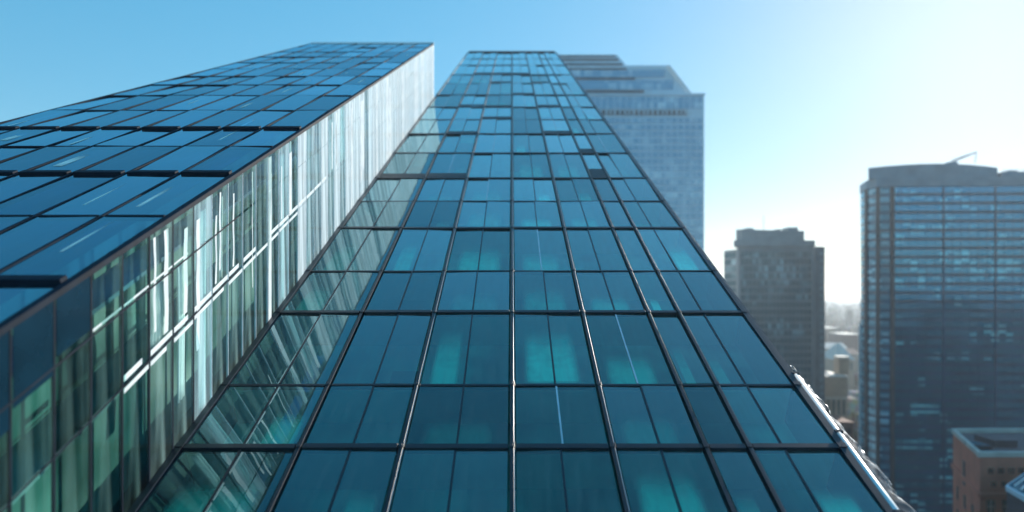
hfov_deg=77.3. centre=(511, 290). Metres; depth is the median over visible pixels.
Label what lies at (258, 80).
window
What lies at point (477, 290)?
window
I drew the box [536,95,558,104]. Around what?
window
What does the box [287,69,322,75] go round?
window
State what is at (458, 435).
window
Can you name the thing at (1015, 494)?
building
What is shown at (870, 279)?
window
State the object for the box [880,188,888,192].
window
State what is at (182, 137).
window
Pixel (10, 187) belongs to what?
window
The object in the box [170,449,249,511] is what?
window
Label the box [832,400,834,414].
window
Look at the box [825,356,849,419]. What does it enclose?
stone building
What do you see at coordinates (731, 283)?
wing window
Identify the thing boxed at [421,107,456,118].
window
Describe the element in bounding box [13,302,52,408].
wall window
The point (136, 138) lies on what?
window
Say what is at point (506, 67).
window
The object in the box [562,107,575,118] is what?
window
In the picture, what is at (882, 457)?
window
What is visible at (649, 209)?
window
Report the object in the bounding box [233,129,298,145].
window
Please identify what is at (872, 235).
window
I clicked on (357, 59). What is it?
window
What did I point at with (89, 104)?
window
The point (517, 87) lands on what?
window
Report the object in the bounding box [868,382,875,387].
window
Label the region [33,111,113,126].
window
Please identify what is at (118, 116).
window
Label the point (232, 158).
window
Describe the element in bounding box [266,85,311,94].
window
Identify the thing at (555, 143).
window
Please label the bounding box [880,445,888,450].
window
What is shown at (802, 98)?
sky
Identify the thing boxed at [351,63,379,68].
window
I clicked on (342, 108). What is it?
wall window
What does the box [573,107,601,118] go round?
window
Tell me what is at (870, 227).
window
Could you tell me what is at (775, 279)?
office tower
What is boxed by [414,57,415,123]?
wall window
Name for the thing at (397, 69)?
wall window
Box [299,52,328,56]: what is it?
window
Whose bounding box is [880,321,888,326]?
window
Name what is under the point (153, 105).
window
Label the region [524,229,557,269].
window
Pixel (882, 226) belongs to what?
window
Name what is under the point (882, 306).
window
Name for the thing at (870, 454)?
window
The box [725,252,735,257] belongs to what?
wing window
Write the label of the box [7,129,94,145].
window
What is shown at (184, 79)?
window
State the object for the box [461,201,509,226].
window
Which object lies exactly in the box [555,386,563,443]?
window
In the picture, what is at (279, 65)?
window
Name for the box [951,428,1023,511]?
terracotta building
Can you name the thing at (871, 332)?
window
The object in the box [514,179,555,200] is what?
window
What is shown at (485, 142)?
window
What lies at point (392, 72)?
wall window
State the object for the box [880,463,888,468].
window
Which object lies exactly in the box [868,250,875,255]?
window
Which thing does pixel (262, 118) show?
window
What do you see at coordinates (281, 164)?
wall window
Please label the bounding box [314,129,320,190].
wall window
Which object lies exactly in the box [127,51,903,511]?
glass tower
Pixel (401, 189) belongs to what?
window
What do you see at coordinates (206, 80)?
window
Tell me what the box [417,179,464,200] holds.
window
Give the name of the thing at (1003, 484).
window
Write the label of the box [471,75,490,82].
window
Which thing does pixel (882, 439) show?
window
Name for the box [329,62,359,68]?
window
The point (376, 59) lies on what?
window
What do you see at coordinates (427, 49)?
wall window
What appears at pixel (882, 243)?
window
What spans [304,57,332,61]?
window
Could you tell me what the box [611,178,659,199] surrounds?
window
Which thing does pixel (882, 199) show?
window
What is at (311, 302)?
window
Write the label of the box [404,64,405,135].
wall window
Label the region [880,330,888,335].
window
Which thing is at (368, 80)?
window
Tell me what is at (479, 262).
window
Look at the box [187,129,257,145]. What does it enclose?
window
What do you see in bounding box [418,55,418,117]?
wall window
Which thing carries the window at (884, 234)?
in the office tower at (941, 340)
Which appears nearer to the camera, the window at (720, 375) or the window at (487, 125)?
the window at (720, 375)
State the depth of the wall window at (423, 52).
67.95 m
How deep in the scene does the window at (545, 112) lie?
67.43 m
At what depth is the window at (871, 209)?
284.81 m
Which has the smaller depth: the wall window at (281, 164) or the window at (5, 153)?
the window at (5, 153)
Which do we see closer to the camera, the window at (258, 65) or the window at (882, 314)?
the window at (258, 65)
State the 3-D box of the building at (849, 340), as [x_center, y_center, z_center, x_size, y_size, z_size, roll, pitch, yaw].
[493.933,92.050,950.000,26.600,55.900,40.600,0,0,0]
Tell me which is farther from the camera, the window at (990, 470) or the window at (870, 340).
the window at (870, 340)
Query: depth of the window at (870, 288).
284.81 m
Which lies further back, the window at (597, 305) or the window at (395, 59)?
the window at (395, 59)
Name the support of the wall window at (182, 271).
in the glass tower at (163, 243)
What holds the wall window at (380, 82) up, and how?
in the glass tower at (163, 243)
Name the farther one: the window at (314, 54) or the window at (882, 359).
the window at (882, 359)
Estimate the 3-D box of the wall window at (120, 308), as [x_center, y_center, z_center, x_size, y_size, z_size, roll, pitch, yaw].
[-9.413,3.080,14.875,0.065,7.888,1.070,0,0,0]
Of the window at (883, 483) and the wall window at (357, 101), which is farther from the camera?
the window at (883, 483)
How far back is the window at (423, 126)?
60.88 m
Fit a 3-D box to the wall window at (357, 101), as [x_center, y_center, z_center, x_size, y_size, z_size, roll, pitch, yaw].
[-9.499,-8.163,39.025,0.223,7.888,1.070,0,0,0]
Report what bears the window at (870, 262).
in the office tower at (941, 340)
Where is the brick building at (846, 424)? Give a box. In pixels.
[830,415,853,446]
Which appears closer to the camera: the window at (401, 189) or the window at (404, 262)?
the window at (404, 262)
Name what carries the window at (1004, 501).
in the terracotta building at (987, 465)
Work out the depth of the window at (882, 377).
280.87 m
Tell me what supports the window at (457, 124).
in the glass tower at (511, 291)
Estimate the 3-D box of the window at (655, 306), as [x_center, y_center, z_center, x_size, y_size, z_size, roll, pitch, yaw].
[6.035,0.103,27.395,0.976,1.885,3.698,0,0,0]
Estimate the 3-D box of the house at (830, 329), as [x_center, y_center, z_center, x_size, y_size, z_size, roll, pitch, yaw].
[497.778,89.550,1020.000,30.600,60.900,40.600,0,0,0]
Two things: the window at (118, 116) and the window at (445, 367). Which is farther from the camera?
the window at (118, 116)
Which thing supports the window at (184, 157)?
in the glass tower at (163, 243)
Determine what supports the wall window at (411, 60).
in the glass tower at (163, 243)
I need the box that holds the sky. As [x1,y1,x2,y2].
[0,0,1023,299]
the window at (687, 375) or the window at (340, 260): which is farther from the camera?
the window at (340, 260)
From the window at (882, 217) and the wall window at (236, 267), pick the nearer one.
the wall window at (236, 267)
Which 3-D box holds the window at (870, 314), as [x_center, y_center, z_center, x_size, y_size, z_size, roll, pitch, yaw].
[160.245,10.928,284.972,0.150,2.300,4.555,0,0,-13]
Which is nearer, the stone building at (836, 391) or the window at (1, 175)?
the window at (1, 175)
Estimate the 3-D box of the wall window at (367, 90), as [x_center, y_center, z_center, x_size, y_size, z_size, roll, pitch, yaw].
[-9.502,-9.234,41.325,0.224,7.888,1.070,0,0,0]
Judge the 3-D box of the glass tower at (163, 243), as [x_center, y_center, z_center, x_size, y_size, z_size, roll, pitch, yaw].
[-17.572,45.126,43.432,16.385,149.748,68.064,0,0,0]
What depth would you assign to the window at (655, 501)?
16.44 m
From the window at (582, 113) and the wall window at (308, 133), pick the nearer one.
the wall window at (308, 133)
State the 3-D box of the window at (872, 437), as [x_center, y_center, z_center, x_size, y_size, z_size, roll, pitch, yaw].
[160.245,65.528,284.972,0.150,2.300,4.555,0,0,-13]
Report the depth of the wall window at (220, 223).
20.63 m
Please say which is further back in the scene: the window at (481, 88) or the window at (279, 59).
the window at (481, 88)
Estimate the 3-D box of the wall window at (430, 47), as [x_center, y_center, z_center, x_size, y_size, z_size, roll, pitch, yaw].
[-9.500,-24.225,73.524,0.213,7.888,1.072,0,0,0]
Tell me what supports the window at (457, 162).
in the glass tower at (511, 291)
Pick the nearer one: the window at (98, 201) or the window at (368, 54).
the window at (98, 201)
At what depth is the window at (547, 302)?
26.95 m
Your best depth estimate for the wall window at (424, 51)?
68.75 m
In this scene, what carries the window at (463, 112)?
in the glass tower at (511, 291)
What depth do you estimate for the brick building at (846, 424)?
345.00 m
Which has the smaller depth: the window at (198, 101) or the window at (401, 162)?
the window at (198, 101)
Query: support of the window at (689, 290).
in the glass tower at (511, 291)
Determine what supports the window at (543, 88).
in the glass tower at (511, 291)
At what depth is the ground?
6756.90 m
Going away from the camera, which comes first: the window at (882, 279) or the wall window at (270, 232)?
the wall window at (270, 232)
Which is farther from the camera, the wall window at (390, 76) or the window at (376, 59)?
the window at (376, 59)
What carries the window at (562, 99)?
in the glass tower at (511, 291)
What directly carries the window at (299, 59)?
in the glass tower at (163, 243)
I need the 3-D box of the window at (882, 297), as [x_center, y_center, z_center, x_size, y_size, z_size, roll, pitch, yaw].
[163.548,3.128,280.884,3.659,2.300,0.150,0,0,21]
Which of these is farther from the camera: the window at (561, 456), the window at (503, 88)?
the window at (503, 88)
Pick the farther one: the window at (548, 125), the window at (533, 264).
the window at (548, 125)
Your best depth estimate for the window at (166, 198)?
19.36 m
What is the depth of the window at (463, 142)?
54.03 m
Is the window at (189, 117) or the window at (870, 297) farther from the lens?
the window at (870, 297)
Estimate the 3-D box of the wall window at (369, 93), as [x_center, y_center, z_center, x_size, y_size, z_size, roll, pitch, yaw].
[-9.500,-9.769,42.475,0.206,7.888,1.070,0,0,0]
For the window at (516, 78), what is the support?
in the glass tower at (511, 291)
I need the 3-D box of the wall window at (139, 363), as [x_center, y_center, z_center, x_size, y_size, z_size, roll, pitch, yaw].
[-9.411,2.544,16.025,0.043,7.888,1.070,0,0,0]
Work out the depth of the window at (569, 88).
84.85 m
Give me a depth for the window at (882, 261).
280.87 m
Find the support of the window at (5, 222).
in the glass tower at (163, 243)
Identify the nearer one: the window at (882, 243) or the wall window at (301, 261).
the wall window at (301, 261)
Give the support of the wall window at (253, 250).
in the glass tower at (163, 243)
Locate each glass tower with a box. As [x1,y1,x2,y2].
[0,42,433,511]
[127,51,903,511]
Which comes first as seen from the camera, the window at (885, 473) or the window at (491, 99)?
the window at (491, 99)
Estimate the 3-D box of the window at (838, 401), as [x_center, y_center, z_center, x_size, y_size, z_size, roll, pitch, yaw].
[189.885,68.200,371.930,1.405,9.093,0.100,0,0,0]
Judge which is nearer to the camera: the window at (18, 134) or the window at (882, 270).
the window at (18, 134)
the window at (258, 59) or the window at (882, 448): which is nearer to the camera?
the window at (258, 59)
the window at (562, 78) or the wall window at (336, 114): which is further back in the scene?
the window at (562, 78)
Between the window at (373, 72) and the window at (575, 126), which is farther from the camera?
the window at (575, 126)
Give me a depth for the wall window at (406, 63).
56.99 m
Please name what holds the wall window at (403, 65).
in the glass tower at (163, 243)
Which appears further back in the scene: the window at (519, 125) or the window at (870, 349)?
the window at (870, 349)
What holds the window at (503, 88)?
in the glass tower at (511, 291)
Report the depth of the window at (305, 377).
22.63 m
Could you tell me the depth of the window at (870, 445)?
285.09 m
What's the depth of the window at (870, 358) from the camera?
284.81 m
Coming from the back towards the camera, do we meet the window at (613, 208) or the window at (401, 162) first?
the window at (401, 162)
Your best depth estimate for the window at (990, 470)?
129.95 m
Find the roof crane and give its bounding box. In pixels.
[944,152,976,163]
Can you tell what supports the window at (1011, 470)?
in the terracotta building at (987, 465)
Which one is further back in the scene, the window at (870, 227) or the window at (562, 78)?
the window at (870, 227)
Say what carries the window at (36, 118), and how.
in the glass tower at (163, 243)
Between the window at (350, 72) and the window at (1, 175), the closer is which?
the window at (1, 175)
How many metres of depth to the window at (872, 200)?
285.09 m
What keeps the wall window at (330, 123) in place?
in the glass tower at (163, 243)
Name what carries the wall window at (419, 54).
in the glass tower at (163, 243)
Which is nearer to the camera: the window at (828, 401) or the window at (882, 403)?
the window at (882, 403)
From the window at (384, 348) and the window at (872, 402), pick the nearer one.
the window at (384, 348)
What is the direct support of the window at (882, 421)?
in the office tower at (941, 340)
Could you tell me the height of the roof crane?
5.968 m
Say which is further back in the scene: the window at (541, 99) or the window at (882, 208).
the window at (882, 208)
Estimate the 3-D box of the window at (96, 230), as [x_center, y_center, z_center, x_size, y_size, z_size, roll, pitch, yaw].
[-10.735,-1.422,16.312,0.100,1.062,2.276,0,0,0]
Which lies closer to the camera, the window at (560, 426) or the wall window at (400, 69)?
the window at (560, 426)
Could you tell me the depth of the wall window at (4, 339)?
11.84 m
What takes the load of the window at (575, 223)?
in the glass tower at (511, 291)
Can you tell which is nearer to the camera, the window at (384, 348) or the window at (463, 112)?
the window at (384, 348)
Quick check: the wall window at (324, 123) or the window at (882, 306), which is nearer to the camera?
the wall window at (324, 123)
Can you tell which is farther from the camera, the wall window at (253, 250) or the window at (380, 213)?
the window at (380, 213)
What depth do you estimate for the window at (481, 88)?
84.83 m
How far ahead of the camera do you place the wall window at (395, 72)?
51.64 m
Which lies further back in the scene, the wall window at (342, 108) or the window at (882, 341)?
the window at (882, 341)
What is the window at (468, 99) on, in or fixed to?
in the glass tower at (511, 291)
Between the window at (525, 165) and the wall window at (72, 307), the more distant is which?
the window at (525, 165)
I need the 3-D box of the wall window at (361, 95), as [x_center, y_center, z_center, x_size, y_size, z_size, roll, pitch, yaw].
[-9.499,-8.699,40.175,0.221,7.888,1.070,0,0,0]
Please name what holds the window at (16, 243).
in the glass tower at (163, 243)
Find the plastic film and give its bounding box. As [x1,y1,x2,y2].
[790,365,915,511]
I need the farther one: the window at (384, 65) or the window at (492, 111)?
the window at (492, 111)
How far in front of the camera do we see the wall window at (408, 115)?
58.36 m
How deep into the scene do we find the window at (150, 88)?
40.22 m
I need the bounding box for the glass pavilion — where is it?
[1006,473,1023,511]
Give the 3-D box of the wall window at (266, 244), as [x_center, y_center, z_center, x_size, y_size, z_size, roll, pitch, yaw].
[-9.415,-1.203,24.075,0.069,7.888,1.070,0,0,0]
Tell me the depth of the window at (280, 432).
19.05 m
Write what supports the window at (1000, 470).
in the terracotta building at (987, 465)
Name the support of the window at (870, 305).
in the office tower at (941, 340)
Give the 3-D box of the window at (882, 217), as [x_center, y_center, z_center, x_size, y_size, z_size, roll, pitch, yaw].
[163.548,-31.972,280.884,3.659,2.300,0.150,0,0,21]
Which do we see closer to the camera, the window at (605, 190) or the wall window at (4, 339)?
the wall window at (4, 339)
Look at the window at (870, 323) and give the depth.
284.81 m
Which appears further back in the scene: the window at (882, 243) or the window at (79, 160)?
the window at (882, 243)
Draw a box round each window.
[0,110,80,126]
[0,128,55,145]
[0,129,12,132]
[0,146,87,171]
[0,148,36,160]
[0,174,11,178]
[0,174,66,201]
[0,175,118,214]
[0,217,28,230]
[0,217,95,268]
[0,331,8,436]
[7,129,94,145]
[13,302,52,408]
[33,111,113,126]
[34,147,132,171]
[42,174,173,215]
[53,96,132,109]
[53,129,134,145]
[56,277,89,356]
[61,230,98,250]
[73,111,149,127]
[86,146,177,171]
[89,96,163,109]
[93,306,121,331]
[95,130,173,145]
[108,175,227,215]
[112,111,184,127]
[114,85,172,94]
[124,285,148,392]
[127,95,196,109]
[139,146,225,171]
[143,85,200,94]
[143,129,217,145]
[150,229,171,365]
[152,110,221,127]
[155,77,201,83]
[161,96,225,109]
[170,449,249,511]
[172,86,224,94]
[174,227,192,403]
[184,76,230,84]
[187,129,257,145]
[189,69,230,75]
[190,146,270,172]
[192,110,257,127]
[195,96,256,109]
[195,197,210,414]
[204,85,255,94]
[210,77,252,83]
[213,192,227,300]
[214,63,252,68]
[214,69,253,75]
[229,194,241,284]
[230,95,287,109]
[230,111,291,127]
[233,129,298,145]
[235,85,283,94]
[238,63,273,68]
[238,69,276,75]
[238,76,280,84]
[243,57,274,62]
[243,172,255,287]
[243,386,323,443]
[257,242,267,255]
[260,63,294,68]
[262,52,292,56]
[262,57,293,61]
[262,69,299,75]
[265,77,303,83]
[265,95,319,109]
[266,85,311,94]
[268,157,277,320]
[271,110,327,127]
[279,144,287,304]
[279,314,358,383]
[281,52,310,56]
[282,43,431,51]
[283,57,313,61]
[283,63,316,68]
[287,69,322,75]
[289,141,297,221]
[292,76,330,84]
[295,85,337,94]
[297,271,377,309]
[298,96,350,109]
[298,131,305,278]
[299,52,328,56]
[303,128,313,271]
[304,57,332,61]
[305,63,337,68]
[312,69,345,75]
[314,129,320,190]
[318,116,327,244]
[319,52,346,56]
[320,76,355,84]
[324,229,393,270]
[325,57,351,61]
[327,85,366,94]
[327,449,396,511]
[328,113,332,172]
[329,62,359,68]
[332,108,339,228]
[333,313,430,387]
[336,69,368,75]
[338,52,364,56]
[340,106,343,161]
[345,57,371,61]
[345,201,411,225]
[346,76,379,84]
[346,101,350,215]
[348,98,354,208]
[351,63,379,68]
[353,386,412,443]
[356,95,359,199]
[358,51,381,56]
[360,92,363,196]
[361,69,391,75]
[362,178,422,200]
[364,90,367,138]
[366,57,390,61]
[368,87,371,185]
[370,84,375,177]
[373,63,401,68]
[374,82,378,174]
[377,52,400,56]
[379,80,382,170]
[381,77,385,165]
[383,153,434,176]
[386,75,388,161]
[387,57,409,61]
[389,73,391,157]
[392,72,393,152]
[394,70,396,149]
[394,229,443,269]
[395,52,418,56]
[397,69,398,146]
[397,134,443,152]
[398,271,441,309]
[399,67,401,142]
[402,65,403,139]
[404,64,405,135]
[406,63,407,134]
[407,61,409,131]
[410,60,411,128]
[411,119,450,132]
[412,59,413,125]
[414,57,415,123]
[414,201,458,226]
[416,56,417,120]
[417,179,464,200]
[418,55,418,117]
[419,54,420,116]
[421,53,421,113]
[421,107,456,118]
[423,52,423,111]
[424,51,424,109]
[425,50,426,108]
[427,49,427,105]
[427,386,489,443]
[428,48,429,104]
[430,47,430,101]
[430,95,462,105]
[430,153,470,177]
[431,46,431,100]
[431,313,508,383]
[432,46,432,99]
[438,271,508,309]
[439,83,467,93]
[439,134,475,151]
[447,75,471,82]
[447,449,507,511]
[449,119,479,130]
[454,52,569,74]
[454,107,482,118]
[460,229,509,269]
[461,95,485,103]
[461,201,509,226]
[464,179,509,199]
[466,83,488,93]
[469,154,509,176]
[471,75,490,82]
[475,134,510,151]
[479,119,510,132]
[483,107,510,115]
[486,95,510,104]
[488,83,510,93]
[491,75,510,80]
[513,75,530,82]
[513,83,532,92]
[513,95,535,105]
[513,107,538,118]
[513,119,541,132]
[513,134,545,151]
[514,153,550,176]
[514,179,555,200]
[514,201,557,225]
[515,313,576,383]
[516,449,568,511]
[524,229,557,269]
[526,271,564,309]
[531,75,548,81]
[533,83,553,94]
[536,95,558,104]
[539,107,563,118]
[541,119,569,130]
[545,135,577,151]
[548,75,557,82]
[549,154,588,177]
[552,84,563,93]
[555,179,597,200]
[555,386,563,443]
[556,75,575,82]
[557,95,569,106]
[560,201,599,226]
[561,83,583,93]
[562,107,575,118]
[566,229,600,269]
[567,95,592,105]
[568,120,583,132]
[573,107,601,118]
[574,135,591,148]
[576,271,627,309]
[580,120,611,132]
[582,154,601,177]
[586,313,655,383]
[587,134,625,151]
[593,179,617,200]
[598,153,642,176]
[603,202,625,223]
[603,386,676,442]
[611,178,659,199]
[617,449,702,511]
[623,201,673,226]
[633,272,661,309]
[642,229,697,269]
[653,319,695,383]
[660,271,737,309]
[682,314,746,383]
[711,452,759,511]
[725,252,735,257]
[725,259,735,264]
[725,266,735,271]
[725,273,735,278]
[726,281,735,285]
[746,386,781,442]
[783,449,859,511]
[827,400,829,414]
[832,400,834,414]
[837,400,839,414]
[843,400,844,414]
[868,189,875,194]
[868,198,875,203]
[868,206,875,212]
[868,215,875,220]
[868,224,875,229]
[868,233,875,238]
[868,242,875,246]
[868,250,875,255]
[868,259,875,264]
[868,268,875,273]
[868,277,875,281]
[868,286,875,290]
[868,295,875,299]
[868,303,875,308]
[868,312,875,316]
[868,321,875,325]
[868,329,875,334]
[868,338,875,343]
[868,347,875,352]
[868,355,875,361]
[868,364,875,369]
[868,373,875,378]
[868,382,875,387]
[868,390,875,396]
[868,399,875,405]
[868,408,875,414]
[868,416,875,422]
[868,425,875,431]
[868,434,875,440]
[868,442,875,449]
[868,451,875,458]
[868,460,875,466]
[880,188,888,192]
[880,197,888,201]
[880,206,888,210]
[880,215,888,219]
[880,223,888,228]
[880,232,888,237]
[880,241,888,246]
[880,250,888,255]
[880,259,888,263]
[880,268,888,272]
[880,277,888,281]
[880,286,888,290]
[880,295,888,299]
[880,303,888,308]
[880,312,888,317]
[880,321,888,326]
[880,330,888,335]
[880,339,888,343]
[880,348,888,352]
[880,357,888,361]
[880,366,888,370]
[880,374,888,379]
[880,383,888,388]
[880,392,888,397]
[880,401,888,406]
[880,410,888,415]
[880,419,888,424]
[880,428,888,432]
[880,436,888,441]
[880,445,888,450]
[880,454,888,459]
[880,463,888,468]
[880,472,888,477]
[880,481,888,494]
[987,500,994,511]
[988,468,994,474]
[991,482,996,487]
[998,468,1004,474]
[1001,482,1006,487]
[1003,500,1006,511]
[1008,468,1014,474]
[1018,468,1023,474]
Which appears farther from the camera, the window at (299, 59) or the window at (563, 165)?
the window at (299, 59)
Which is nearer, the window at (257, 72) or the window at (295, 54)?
the window at (257, 72)
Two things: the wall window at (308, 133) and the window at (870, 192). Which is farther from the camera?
the window at (870, 192)
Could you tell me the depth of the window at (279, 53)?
63.41 m
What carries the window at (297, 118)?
in the glass tower at (163, 243)
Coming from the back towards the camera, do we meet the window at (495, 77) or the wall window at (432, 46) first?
the window at (495, 77)
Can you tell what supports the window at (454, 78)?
in the glass tower at (511, 291)
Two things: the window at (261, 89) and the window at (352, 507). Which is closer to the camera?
the window at (352, 507)
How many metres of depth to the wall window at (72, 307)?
13.68 m
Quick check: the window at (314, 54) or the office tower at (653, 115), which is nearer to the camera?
the window at (314, 54)
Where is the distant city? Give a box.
[825,302,859,454]
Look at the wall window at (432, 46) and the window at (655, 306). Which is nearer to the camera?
the window at (655, 306)
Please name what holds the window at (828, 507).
in the glass tower at (511, 291)
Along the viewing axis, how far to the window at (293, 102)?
35.82 m
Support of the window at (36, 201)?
in the glass tower at (163, 243)
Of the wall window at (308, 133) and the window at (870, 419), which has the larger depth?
the window at (870, 419)
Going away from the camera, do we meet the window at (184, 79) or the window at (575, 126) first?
the window at (184, 79)
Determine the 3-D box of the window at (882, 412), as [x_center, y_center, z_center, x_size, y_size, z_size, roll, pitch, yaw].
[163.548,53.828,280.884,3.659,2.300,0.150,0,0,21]
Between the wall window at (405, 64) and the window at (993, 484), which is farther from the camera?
the window at (993, 484)
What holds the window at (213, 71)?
in the glass tower at (163, 243)
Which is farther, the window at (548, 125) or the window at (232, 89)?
the window at (548, 125)
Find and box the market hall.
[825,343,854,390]
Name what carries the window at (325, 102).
in the glass tower at (163, 243)
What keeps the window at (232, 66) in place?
in the glass tower at (163, 243)
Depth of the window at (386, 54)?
63.43 m
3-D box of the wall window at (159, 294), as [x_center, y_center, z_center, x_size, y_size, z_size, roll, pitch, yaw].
[-9.501,2.009,17.182,0.210,7.888,1.084,0,0,0]
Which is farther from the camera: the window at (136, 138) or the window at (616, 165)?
the window at (616, 165)
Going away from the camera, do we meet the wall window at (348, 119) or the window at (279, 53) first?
the wall window at (348, 119)
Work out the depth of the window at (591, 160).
48.32 m
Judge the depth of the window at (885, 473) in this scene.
280.67 m
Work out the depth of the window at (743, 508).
16.25 m
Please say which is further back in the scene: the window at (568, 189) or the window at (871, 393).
the window at (871, 393)
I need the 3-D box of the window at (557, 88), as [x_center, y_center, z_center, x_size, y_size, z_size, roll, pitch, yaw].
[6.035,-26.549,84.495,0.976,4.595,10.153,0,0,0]
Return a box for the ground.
[825,300,859,305]
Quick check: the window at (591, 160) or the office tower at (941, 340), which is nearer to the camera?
the window at (591, 160)
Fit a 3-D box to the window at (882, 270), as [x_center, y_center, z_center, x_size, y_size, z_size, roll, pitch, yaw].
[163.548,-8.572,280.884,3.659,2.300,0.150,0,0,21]
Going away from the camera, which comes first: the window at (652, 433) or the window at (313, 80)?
the window at (652, 433)
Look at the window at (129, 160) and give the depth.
23.75 m
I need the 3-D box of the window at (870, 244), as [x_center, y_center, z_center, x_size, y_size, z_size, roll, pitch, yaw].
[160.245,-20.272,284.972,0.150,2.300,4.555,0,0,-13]
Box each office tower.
[559,55,704,250]
[724,215,824,408]
[859,164,1023,511]
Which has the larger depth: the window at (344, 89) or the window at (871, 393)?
the window at (871, 393)
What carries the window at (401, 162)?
in the glass tower at (511, 291)
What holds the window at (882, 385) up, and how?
in the office tower at (941, 340)
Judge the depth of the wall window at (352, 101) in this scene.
37.71 m
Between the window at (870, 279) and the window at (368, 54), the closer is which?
the window at (368, 54)
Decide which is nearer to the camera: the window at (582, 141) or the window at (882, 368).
the window at (582, 141)
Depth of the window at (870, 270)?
285.09 m

